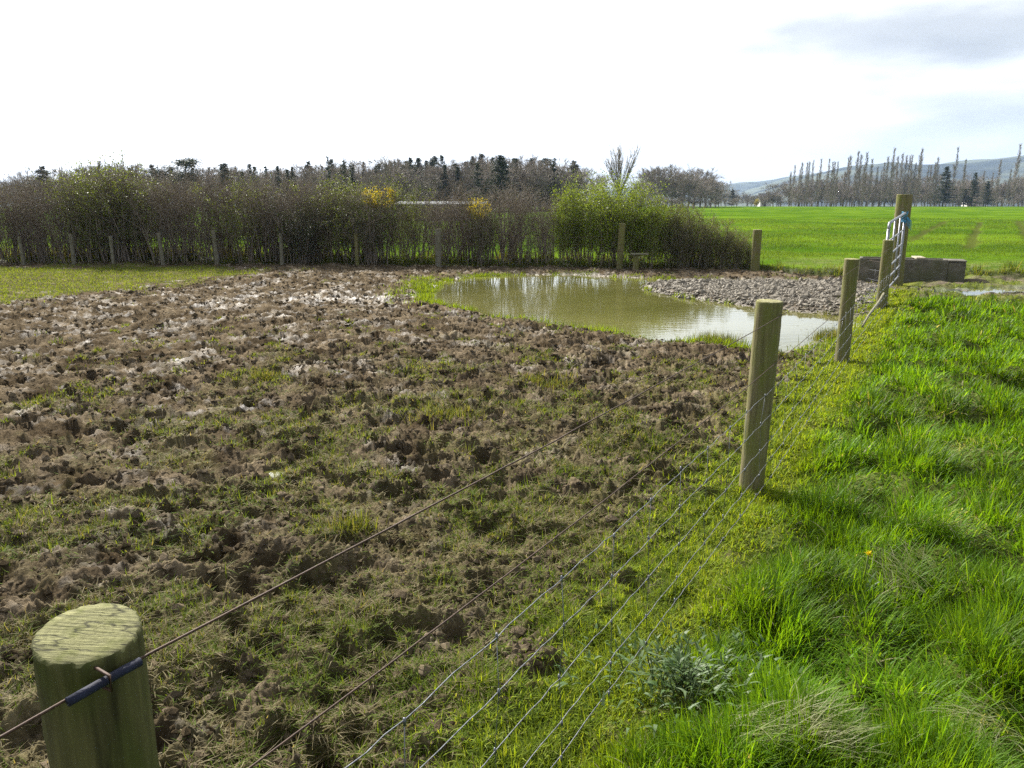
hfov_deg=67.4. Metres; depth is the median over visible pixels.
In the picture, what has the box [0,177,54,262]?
bare shrub
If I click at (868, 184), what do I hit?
bare tree
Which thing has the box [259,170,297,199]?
bare tree
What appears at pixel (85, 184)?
leafing shrub
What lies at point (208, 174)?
bare tree
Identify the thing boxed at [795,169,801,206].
poplar tree
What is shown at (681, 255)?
clipped shrub
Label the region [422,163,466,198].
bare tree
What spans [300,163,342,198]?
bare tree
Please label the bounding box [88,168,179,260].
leafing shrub
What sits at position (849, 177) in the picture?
poplar tree
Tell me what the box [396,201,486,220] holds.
long shed
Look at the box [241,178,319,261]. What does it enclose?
bare shrub
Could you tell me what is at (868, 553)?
dandelion
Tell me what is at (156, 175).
bare tree
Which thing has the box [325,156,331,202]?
conifer tree
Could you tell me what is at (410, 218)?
leafing shrub
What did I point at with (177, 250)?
bare shrub
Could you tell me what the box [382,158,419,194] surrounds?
bare tree
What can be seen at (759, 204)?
farmhouse
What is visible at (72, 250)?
hedge fence post
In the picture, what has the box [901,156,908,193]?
poplar tree
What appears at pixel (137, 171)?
bare tree
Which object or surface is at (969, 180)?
bare tree
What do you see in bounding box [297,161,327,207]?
conifer tree
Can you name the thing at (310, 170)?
bare tree
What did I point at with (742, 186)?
hill
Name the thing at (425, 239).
bare shrub
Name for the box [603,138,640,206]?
pollard tree
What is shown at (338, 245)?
leafing shrub
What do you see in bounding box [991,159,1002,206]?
poplar tree
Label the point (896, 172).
poplar tree
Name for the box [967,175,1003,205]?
bare tree
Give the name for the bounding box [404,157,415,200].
conifer tree
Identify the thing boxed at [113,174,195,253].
bare shrub
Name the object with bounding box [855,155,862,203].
poplar tree
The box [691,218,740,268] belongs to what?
clipped shrub
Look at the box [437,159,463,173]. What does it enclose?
bare tree
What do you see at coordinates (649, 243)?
green bush
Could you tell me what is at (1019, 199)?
bare tree
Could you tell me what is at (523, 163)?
bare tree
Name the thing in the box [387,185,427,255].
bare shrub
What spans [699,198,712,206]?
bare tree
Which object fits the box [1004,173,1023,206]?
bare tree
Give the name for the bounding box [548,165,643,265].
green bush
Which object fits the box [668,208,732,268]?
clipped shrub
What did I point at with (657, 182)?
bare tree
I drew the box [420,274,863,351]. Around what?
pond water
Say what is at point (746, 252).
clipped shrub
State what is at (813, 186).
bare tree
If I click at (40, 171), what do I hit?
conifer tree
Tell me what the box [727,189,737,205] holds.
conifer tree
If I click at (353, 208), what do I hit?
bare shrub
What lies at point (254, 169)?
conifer tree
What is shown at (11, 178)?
bare tree
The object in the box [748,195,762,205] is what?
bare tree
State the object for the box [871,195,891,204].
bare tree
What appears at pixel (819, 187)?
poplar tree
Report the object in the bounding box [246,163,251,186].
conifer tree
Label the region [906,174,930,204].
bare tree
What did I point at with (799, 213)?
crop field ground
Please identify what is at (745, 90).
sky
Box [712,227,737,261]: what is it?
clipped shrub
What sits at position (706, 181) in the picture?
bare tree
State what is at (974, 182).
conifer tree
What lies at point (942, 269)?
water trough
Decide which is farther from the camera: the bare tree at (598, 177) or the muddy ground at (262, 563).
the bare tree at (598, 177)
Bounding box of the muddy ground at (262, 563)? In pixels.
[0,257,912,767]
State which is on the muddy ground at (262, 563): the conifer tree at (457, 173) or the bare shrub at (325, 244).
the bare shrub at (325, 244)
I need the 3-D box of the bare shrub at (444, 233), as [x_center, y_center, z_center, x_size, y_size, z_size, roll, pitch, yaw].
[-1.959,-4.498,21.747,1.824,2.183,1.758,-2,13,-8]
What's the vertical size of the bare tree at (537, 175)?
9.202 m
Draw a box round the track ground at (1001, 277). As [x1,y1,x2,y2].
[902,272,1023,301]
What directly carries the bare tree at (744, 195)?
on the far ground
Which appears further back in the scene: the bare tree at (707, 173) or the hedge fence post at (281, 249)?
the bare tree at (707, 173)
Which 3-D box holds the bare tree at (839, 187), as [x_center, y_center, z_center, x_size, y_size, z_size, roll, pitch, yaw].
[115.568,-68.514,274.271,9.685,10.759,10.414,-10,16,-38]
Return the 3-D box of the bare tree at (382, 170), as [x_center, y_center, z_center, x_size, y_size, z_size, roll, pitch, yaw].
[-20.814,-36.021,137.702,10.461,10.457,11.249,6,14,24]
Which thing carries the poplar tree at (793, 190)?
on the crop field ground at (799, 213)
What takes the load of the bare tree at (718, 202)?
on the crop field ground at (799, 213)
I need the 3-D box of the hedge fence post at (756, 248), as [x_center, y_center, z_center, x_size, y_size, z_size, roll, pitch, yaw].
[6.261,-3.316,19.718,0.232,1.274,0.237,0,13,0]
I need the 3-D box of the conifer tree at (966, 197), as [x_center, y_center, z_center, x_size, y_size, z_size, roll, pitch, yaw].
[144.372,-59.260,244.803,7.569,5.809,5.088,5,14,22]
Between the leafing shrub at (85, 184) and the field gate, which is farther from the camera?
the leafing shrub at (85, 184)
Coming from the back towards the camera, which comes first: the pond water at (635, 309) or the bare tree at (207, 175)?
the bare tree at (207, 175)
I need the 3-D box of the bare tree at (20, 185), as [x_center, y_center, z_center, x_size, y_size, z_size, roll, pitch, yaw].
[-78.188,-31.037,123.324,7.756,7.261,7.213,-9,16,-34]
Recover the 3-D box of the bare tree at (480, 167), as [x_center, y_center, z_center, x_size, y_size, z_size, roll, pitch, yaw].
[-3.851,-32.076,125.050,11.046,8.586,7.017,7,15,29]
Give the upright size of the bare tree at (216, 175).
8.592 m
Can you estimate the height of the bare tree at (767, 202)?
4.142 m
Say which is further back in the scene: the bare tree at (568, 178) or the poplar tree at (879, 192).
the poplar tree at (879, 192)
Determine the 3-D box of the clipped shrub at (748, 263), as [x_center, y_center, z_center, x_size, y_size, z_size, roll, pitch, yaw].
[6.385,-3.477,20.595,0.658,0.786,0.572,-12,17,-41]
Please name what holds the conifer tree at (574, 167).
on the crop field ground at (799, 213)
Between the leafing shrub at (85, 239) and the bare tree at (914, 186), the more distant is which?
the bare tree at (914, 186)
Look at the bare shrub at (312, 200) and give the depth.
22.44 m
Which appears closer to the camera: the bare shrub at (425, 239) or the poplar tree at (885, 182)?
the bare shrub at (425, 239)
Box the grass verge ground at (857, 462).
[591,296,1023,767]
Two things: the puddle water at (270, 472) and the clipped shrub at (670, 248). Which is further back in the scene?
the clipped shrub at (670, 248)
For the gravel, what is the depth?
14.69 m
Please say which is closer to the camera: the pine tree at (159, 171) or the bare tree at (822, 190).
the pine tree at (159, 171)
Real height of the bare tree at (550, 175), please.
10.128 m
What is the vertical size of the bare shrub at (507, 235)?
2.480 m
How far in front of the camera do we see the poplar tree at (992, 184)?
249.86 m
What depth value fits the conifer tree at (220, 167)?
116.28 m
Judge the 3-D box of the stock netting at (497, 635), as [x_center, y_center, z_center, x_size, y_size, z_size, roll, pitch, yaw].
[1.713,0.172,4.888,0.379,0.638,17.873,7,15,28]
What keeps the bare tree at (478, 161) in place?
on the crop field ground at (799, 213)
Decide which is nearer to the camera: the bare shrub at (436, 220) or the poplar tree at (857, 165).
the bare shrub at (436, 220)
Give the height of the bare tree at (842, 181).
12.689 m
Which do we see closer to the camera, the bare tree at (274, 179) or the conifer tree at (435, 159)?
the bare tree at (274, 179)
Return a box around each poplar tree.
[787,172,792,206]
[790,165,796,205]
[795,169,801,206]
[798,163,805,205]
[802,161,808,205]
[804,160,810,201]
[808,160,814,205]
[813,173,818,203]
[815,158,822,206]
[823,179,826,202]
[824,158,830,206]
[827,162,834,206]
[829,162,835,206]
[833,161,839,206]
[841,158,849,205]
[841,172,845,199]
[844,156,853,206]
[850,151,861,206]
[851,172,856,206]
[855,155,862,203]
[859,165,866,206]
[860,152,869,206]
[865,160,874,206]
[872,167,878,206]
[876,170,882,202]
[879,162,885,206]
[882,156,889,206]
[886,161,893,203]
[887,148,896,205]
[891,155,900,206]
[894,153,904,196]
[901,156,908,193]
[904,156,911,193]
[906,155,914,193]
[910,151,922,206]
[910,163,917,198]
[914,147,923,205]
[923,166,929,202]
[927,165,932,205]
[929,163,936,206]
[933,156,939,206]
[950,146,959,193]
[958,159,967,203]
[979,173,985,201]
[989,172,993,201]
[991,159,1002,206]
[1005,170,1011,205]
[1008,145,1022,206]
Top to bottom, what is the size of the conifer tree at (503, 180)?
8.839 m
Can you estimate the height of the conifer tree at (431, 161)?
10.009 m
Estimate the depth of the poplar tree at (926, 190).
242.73 m
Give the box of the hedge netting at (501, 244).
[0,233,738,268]
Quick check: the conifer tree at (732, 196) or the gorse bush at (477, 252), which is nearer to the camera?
the gorse bush at (477, 252)
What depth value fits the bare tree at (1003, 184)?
275.16 m
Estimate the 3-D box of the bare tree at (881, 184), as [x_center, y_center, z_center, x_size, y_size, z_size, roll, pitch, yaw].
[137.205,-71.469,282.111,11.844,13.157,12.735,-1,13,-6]
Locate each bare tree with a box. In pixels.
[0,172,34,196]
[1,172,41,203]
[11,167,59,185]
[44,165,71,192]
[58,165,114,203]
[110,161,147,180]
[111,159,166,184]
[143,162,170,202]
[167,167,213,205]
[188,165,218,205]
[189,165,219,196]
[190,166,251,198]
[204,165,267,203]
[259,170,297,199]
[263,169,284,194]
[278,163,320,196]
[279,165,340,204]
[295,159,338,180]
[299,160,348,195]
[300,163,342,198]
[318,156,369,209]
[339,158,379,195]
[355,153,414,208]
[362,152,416,192]
[367,161,409,197]
[374,163,425,200]
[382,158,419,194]
[393,157,444,200]
[404,165,458,200]
[417,164,446,196]
[422,154,461,200]
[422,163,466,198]
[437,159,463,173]
[446,152,484,194]
[449,150,496,195]
[452,156,496,199]
[454,160,521,209]
[463,155,501,169]
[464,156,533,193]
[487,154,527,165]
[495,158,578,209]
[500,154,541,206]
[507,152,550,209]
[517,160,567,206]
[517,161,585,207]
[530,157,570,210]
[540,162,601,201]
[548,156,590,199]
[570,167,607,195]
[590,173,620,194]
[626,175,669,206]
[629,168,662,199]
[633,165,683,198]
[633,181,658,207]
[637,164,707,207]
[648,173,687,198]
[671,163,705,206]
[672,182,693,206]
[673,169,715,206]
[678,196,694,207]
[683,183,705,203]
[685,168,726,206]
[687,166,724,206]
[693,177,727,207]
[693,197,704,207]
[695,175,726,206]
[697,181,732,207]
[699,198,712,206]
[705,183,729,206]
[721,192,733,205]
[728,189,748,201]
[729,199,743,205]
[740,192,752,205]
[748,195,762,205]
[761,182,801,206]
[762,188,786,205]
[764,196,776,205]
[767,193,785,206]
[775,179,808,200]
[802,172,840,204]
[808,178,828,205]
[821,178,842,205]
[829,174,860,205]
[834,194,851,205]
[845,193,865,206]
[852,175,883,205]
[853,196,869,206]
[862,180,884,206]
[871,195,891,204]
[873,173,896,206]
[893,179,931,200]
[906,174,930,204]
[913,193,926,205]
[920,175,959,204]
[929,180,955,206]
[940,178,969,205]
[957,173,985,206]
[959,178,986,203]
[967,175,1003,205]
[986,193,1002,205]
[992,181,1021,205]
[993,186,1019,205]
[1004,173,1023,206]
[1007,175,1023,193]
[1013,193,1023,206]
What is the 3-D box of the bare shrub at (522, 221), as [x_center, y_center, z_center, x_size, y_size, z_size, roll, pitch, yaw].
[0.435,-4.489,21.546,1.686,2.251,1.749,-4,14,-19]
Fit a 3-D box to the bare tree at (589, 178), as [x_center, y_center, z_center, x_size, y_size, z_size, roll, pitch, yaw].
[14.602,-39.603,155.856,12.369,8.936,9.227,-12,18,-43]
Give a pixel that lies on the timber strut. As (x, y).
(877, 304)
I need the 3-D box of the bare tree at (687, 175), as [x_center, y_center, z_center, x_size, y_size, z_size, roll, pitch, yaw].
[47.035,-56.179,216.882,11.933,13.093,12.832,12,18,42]
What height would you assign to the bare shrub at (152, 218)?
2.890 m
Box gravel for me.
[642,277,905,314]
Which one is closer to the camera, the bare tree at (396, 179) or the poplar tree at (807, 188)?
the bare tree at (396, 179)
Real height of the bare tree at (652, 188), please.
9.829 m
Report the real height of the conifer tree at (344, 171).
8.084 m
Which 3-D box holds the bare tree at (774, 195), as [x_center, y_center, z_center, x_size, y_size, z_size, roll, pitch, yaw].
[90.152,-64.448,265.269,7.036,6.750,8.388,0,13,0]
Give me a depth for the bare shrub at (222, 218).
22.87 m
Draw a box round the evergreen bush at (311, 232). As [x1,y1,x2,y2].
[252,200,340,263]
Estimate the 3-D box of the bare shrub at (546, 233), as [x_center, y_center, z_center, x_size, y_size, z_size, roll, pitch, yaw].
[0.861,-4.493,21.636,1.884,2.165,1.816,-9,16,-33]
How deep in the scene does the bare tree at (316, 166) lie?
146.51 m
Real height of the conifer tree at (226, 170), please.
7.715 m
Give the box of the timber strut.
[861,292,884,326]
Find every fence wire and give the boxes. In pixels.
[0,244,893,738]
[248,260,880,767]
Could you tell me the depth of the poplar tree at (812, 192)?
266.14 m
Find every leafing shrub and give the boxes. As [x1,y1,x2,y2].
[21,154,133,260]
[35,169,124,262]
[49,168,136,261]
[50,149,198,261]
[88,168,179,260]
[190,169,290,263]
[285,182,375,263]
[286,168,375,259]
[312,177,381,258]
[369,173,449,261]
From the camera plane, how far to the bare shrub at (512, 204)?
22.30 m
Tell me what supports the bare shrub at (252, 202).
on the crop field ground at (799, 213)
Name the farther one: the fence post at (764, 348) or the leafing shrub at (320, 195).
the leafing shrub at (320, 195)
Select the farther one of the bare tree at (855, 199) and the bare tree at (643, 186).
the bare tree at (855, 199)
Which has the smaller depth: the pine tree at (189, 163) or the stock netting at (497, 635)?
the stock netting at (497, 635)
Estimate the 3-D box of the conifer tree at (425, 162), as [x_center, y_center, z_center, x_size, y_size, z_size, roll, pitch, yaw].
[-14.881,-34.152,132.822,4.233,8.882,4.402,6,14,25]
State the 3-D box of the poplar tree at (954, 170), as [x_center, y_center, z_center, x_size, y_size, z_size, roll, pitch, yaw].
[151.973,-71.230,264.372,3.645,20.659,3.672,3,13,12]
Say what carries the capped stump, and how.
on the muddy ground at (262, 563)
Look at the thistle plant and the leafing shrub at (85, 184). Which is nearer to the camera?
the thistle plant
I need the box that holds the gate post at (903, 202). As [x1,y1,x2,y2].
[890,194,912,285]
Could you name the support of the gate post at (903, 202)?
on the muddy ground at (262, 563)
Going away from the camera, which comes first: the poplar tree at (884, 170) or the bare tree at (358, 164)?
the bare tree at (358, 164)
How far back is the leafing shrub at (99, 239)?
22.50 m
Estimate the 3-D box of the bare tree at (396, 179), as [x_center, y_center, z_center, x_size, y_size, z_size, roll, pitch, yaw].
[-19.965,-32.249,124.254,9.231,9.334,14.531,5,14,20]
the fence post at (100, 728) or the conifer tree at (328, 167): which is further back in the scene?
the conifer tree at (328, 167)
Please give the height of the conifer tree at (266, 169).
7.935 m
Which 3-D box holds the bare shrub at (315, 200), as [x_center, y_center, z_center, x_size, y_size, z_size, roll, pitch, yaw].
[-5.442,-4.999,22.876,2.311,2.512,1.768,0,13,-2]
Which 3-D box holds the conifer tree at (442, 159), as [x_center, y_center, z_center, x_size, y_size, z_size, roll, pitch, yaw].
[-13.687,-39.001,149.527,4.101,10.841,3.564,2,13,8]
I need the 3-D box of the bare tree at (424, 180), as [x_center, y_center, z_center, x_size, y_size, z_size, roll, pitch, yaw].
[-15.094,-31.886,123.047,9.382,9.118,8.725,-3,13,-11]
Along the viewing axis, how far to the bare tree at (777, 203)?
265.61 m
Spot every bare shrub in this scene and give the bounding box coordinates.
[0,157,82,263]
[0,165,55,257]
[0,173,30,262]
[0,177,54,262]
[0,179,35,258]
[0,185,21,256]
[1,173,85,258]
[16,159,110,249]
[16,166,86,263]
[29,158,139,253]
[61,154,161,257]
[69,149,169,262]
[102,159,218,262]
[106,155,188,252]
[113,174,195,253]
[116,167,206,263]
[149,162,213,253]
[163,164,240,262]
[164,151,253,261]
[188,176,254,254]
[206,165,316,255]
[207,171,276,256]
[208,162,313,261]
[220,180,309,253]
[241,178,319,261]
[264,163,343,262]
[265,175,340,262]
[273,173,340,251]
[290,177,346,254]
[313,178,402,257]
[331,175,397,260]
[339,172,409,261]
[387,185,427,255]
[393,188,449,260]
[415,187,459,257]
[416,187,467,263]
[424,172,507,262]
[425,173,506,257]
[444,185,515,263]
[469,170,559,256]
[471,176,545,263]
[494,183,547,264]
[508,187,575,263]
[521,185,566,256]
[546,184,616,259]
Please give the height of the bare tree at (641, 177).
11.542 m
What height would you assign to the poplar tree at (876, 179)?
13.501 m
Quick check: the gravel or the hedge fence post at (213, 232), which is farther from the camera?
the hedge fence post at (213, 232)
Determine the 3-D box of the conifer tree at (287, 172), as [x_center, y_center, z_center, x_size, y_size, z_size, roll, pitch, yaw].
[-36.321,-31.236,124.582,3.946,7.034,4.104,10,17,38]
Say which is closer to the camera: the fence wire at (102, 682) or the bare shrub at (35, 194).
the fence wire at (102, 682)
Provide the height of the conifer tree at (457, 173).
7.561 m
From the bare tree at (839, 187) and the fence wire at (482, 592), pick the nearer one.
the fence wire at (482, 592)
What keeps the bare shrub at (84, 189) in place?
on the crop field ground at (799, 213)
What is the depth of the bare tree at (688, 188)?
197.56 m
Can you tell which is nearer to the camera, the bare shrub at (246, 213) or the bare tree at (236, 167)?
the bare shrub at (246, 213)
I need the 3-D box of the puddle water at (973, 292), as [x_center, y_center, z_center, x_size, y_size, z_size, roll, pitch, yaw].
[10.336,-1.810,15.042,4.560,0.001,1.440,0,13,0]
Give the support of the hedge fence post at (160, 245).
on the muddy ground at (262, 563)
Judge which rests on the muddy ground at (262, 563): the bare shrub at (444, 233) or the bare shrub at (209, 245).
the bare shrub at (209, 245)
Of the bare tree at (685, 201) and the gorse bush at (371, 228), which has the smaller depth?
the gorse bush at (371, 228)
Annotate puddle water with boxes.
[264,467,294,476]
[946,288,1023,295]
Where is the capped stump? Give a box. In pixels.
[630,253,648,269]
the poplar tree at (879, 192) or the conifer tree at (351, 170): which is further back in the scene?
the poplar tree at (879, 192)
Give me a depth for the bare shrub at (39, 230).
22.64 m
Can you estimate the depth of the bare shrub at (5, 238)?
23.03 m
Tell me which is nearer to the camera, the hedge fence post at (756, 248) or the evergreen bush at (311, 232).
the hedge fence post at (756, 248)
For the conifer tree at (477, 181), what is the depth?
117.90 m
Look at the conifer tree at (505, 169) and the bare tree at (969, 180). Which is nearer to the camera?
the conifer tree at (505, 169)
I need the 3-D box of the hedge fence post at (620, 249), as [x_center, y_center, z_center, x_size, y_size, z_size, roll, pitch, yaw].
[2.885,-3.546,20.391,0.221,1.419,0.172,0,13,0]
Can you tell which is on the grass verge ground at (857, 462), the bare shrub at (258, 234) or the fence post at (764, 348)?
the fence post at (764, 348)
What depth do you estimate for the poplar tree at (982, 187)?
250.51 m
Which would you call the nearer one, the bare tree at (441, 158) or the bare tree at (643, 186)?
the bare tree at (441, 158)
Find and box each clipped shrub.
[641,196,705,264]
[650,196,702,267]
[666,200,718,262]
[666,221,709,268]
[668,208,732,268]
[685,220,721,268]
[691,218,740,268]
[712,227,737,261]
[714,231,748,268]
[720,228,768,268]
[738,241,764,266]
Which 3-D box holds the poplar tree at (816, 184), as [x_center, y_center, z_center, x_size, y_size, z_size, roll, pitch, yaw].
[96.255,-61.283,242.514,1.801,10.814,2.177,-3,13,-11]
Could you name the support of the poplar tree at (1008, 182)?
on the crop field ground at (799, 213)
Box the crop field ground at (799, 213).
[0,206,1023,275]
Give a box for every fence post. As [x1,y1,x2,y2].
[17,237,25,264]
[31,603,159,767]
[69,234,75,263]
[109,236,115,264]
[157,233,164,265]
[211,230,218,264]
[279,234,283,264]
[354,234,358,265]
[435,229,440,266]
[616,223,625,268]
[739,299,782,492]
[750,229,761,270]
[834,258,859,362]
[876,240,893,308]
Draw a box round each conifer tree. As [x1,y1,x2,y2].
[23,166,64,205]
[211,163,242,208]
[215,163,231,200]
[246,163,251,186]
[250,166,264,201]
[263,166,272,195]
[274,166,288,207]
[279,169,289,199]
[289,166,298,203]
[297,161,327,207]
[324,159,340,200]
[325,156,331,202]
[339,161,350,193]
[347,165,360,196]
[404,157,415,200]
[410,158,422,199]
[417,160,431,200]
[427,158,436,200]
[432,156,447,199]
[437,164,451,200]
[439,155,444,199]
[441,163,463,198]
[448,166,463,197]
[468,162,487,200]
[478,153,486,195]
[482,155,518,211]
[489,157,498,211]
[500,160,517,205]
[510,158,525,205]
[530,164,546,209]
[545,158,564,208]
[555,161,590,206]
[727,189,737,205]
[926,166,957,206]
[954,189,975,206]
[965,172,979,206]
[979,181,995,206]
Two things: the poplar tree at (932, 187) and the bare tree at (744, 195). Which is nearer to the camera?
the poplar tree at (932, 187)
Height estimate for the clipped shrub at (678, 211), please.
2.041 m
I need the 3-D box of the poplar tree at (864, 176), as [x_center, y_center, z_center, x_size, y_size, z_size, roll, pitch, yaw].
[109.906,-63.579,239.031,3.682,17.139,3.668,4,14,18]
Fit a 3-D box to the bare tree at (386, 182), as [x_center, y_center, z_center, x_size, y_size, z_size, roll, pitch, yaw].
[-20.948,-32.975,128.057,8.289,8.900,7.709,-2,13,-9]
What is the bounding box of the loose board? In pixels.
[911,256,925,258]
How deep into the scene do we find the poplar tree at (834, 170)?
254.35 m
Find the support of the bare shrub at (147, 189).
on the crop field ground at (799, 213)
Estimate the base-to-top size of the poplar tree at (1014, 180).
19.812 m
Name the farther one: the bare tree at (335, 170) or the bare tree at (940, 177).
the bare tree at (940, 177)
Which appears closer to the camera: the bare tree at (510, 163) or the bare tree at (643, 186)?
the bare tree at (510, 163)
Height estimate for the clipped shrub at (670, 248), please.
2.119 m
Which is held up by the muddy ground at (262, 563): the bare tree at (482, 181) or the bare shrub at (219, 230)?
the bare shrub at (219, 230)
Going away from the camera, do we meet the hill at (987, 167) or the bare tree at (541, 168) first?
the bare tree at (541, 168)
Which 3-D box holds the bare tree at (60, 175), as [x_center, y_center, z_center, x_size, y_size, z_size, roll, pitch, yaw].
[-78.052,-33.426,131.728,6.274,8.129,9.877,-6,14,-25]
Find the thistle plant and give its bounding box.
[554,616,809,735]
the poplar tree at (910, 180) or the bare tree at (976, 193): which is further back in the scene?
the bare tree at (976, 193)
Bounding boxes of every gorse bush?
[316,175,417,264]
[452,188,501,266]
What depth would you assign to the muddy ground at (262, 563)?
5.31 m
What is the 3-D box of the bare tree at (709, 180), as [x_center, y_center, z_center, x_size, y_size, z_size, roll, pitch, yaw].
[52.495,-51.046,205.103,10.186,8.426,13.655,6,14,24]
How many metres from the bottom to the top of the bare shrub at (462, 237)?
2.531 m
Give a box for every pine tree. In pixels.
[145,165,188,189]
[166,156,202,206]
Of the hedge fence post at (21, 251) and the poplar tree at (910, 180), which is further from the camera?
the poplar tree at (910, 180)
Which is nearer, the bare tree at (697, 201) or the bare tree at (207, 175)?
the bare tree at (207, 175)
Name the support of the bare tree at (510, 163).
on the crop field ground at (799, 213)
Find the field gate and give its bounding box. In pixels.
[886,212,910,287]
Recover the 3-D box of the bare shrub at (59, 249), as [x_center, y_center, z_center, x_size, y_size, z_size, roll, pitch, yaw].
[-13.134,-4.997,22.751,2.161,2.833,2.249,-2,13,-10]
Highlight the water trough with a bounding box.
[858,256,966,282]
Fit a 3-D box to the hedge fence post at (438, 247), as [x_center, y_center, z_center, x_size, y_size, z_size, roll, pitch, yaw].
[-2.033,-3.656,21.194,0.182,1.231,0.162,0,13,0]
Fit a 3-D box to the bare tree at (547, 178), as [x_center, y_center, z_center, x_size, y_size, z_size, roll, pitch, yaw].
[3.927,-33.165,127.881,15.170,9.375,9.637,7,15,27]
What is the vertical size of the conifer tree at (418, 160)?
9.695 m
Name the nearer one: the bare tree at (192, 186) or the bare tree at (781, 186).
the bare tree at (192, 186)
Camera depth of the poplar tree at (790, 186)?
257.81 m
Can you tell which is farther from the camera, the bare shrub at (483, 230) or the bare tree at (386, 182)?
the bare tree at (386, 182)
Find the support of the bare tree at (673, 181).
on the crop field ground at (799, 213)
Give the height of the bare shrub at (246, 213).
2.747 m
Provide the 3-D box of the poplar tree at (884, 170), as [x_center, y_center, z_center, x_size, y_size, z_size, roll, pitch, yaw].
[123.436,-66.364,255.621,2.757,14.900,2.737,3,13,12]
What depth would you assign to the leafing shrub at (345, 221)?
22.04 m
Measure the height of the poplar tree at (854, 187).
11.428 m
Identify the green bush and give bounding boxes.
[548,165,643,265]
[548,178,591,264]
[591,170,673,266]
[602,187,686,267]
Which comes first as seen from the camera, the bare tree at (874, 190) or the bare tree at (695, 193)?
the bare tree at (695, 193)
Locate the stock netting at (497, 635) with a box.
[345,269,890,767]
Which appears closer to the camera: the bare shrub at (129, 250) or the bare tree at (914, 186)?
the bare shrub at (129, 250)
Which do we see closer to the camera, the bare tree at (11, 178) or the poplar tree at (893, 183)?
the bare tree at (11, 178)
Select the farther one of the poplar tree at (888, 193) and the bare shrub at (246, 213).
the poplar tree at (888, 193)
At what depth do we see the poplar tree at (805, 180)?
252.09 m
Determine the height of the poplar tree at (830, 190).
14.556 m
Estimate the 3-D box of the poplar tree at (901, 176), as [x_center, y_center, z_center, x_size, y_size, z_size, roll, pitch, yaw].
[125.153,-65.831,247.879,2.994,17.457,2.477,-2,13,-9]
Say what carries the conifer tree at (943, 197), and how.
on the crop field ground at (799, 213)
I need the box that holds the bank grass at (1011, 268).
[2,243,1023,306]
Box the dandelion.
[836,550,885,592]
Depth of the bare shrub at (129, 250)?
22.63 m
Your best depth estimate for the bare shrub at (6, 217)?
22.92 m
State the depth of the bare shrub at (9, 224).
23.58 m
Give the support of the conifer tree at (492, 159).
on the crop field ground at (799, 213)
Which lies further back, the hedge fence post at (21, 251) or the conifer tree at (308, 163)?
the conifer tree at (308, 163)
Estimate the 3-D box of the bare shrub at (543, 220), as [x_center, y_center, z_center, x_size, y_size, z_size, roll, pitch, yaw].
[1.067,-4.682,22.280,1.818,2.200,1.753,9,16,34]
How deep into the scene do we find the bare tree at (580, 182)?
127.74 m
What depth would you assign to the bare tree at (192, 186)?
123.12 m
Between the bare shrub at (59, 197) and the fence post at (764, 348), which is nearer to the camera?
the fence post at (764, 348)
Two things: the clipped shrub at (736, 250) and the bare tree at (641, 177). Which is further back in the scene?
the bare tree at (641, 177)
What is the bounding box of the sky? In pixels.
[0,0,1023,191]
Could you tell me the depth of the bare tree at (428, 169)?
129.36 m
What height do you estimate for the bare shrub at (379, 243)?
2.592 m
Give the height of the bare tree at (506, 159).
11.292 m
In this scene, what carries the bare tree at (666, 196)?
on the crop field ground at (799, 213)
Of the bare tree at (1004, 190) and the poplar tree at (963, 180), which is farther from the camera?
the bare tree at (1004, 190)
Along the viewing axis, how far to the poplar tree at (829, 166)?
254.41 m
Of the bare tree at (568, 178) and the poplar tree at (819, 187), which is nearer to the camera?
the bare tree at (568, 178)
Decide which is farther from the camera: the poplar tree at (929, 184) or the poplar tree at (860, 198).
the poplar tree at (929, 184)
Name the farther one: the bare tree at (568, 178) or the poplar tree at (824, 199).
the poplar tree at (824, 199)
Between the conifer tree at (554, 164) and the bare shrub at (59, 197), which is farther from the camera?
the conifer tree at (554, 164)
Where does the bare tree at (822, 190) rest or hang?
on the crop field ground at (799, 213)
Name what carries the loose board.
on the water trough
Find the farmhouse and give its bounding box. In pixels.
[757,191,769,205]
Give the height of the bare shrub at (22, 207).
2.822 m
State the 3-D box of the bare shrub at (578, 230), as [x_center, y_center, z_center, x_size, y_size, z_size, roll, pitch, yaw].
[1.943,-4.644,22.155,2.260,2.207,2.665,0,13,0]
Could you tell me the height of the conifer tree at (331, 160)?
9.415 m
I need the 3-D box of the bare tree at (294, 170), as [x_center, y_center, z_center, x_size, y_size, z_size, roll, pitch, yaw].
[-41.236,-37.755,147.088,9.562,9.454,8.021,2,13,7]
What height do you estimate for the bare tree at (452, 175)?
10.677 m
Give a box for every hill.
[6,155,1023,205]
[209,176,792,199]
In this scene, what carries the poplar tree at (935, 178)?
on the crop field ground at (799, 213)
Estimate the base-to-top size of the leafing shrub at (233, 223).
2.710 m
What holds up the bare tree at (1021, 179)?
on the crop field ground at (799, 213)
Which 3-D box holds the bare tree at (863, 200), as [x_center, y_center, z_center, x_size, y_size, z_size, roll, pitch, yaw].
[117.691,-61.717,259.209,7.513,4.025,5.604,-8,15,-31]
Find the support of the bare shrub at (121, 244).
on the muddy ground at (262, 563)
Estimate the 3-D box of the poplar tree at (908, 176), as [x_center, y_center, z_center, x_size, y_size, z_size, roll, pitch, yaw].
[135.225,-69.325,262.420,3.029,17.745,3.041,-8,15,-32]

